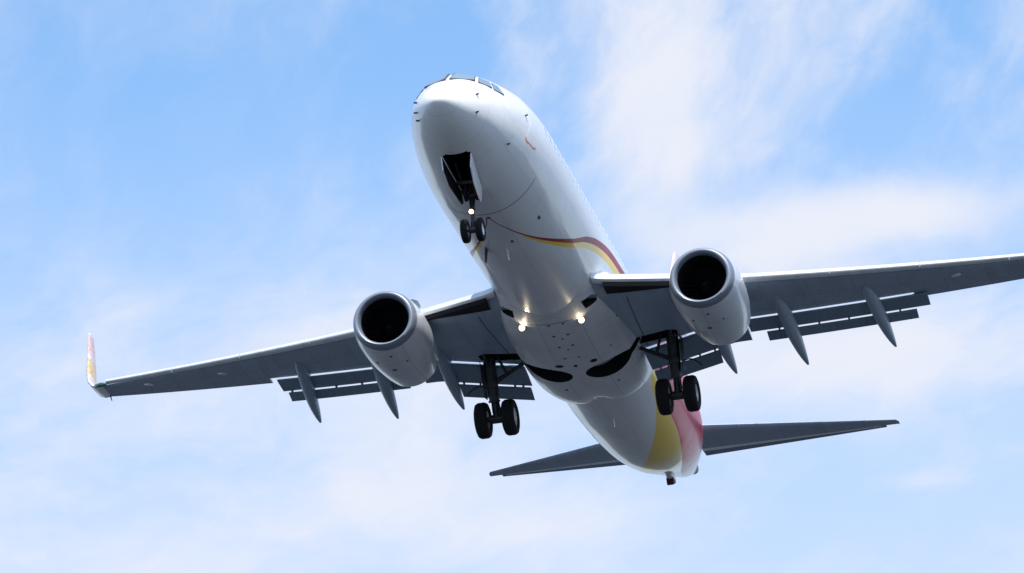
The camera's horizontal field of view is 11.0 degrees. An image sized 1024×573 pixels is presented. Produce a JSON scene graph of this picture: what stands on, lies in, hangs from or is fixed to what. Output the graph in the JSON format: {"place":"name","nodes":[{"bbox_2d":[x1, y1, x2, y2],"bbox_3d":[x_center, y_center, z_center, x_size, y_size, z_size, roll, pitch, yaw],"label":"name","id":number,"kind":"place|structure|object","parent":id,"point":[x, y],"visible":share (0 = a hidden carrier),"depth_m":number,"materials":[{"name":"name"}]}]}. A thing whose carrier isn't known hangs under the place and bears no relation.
{"place":"outdoors","nodes":[
{"label":"outdoors","id":0,"kind":"place"},
{"bbox_2d":[0,0,1023,572],"label":"sky","id":1,"kind":"structure","parent":0,"point":[182,182],"materials":[{"name":"blue"}]},
{"bbox_2d":[87,73,1023,484],"bbox_3d":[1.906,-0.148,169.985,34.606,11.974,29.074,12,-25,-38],"label":"airplane","id":2,"kind":"object","parent":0,"point":[585,325],"visible":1,"depth_m":162.74,"materials":[{"name":"white paint"}]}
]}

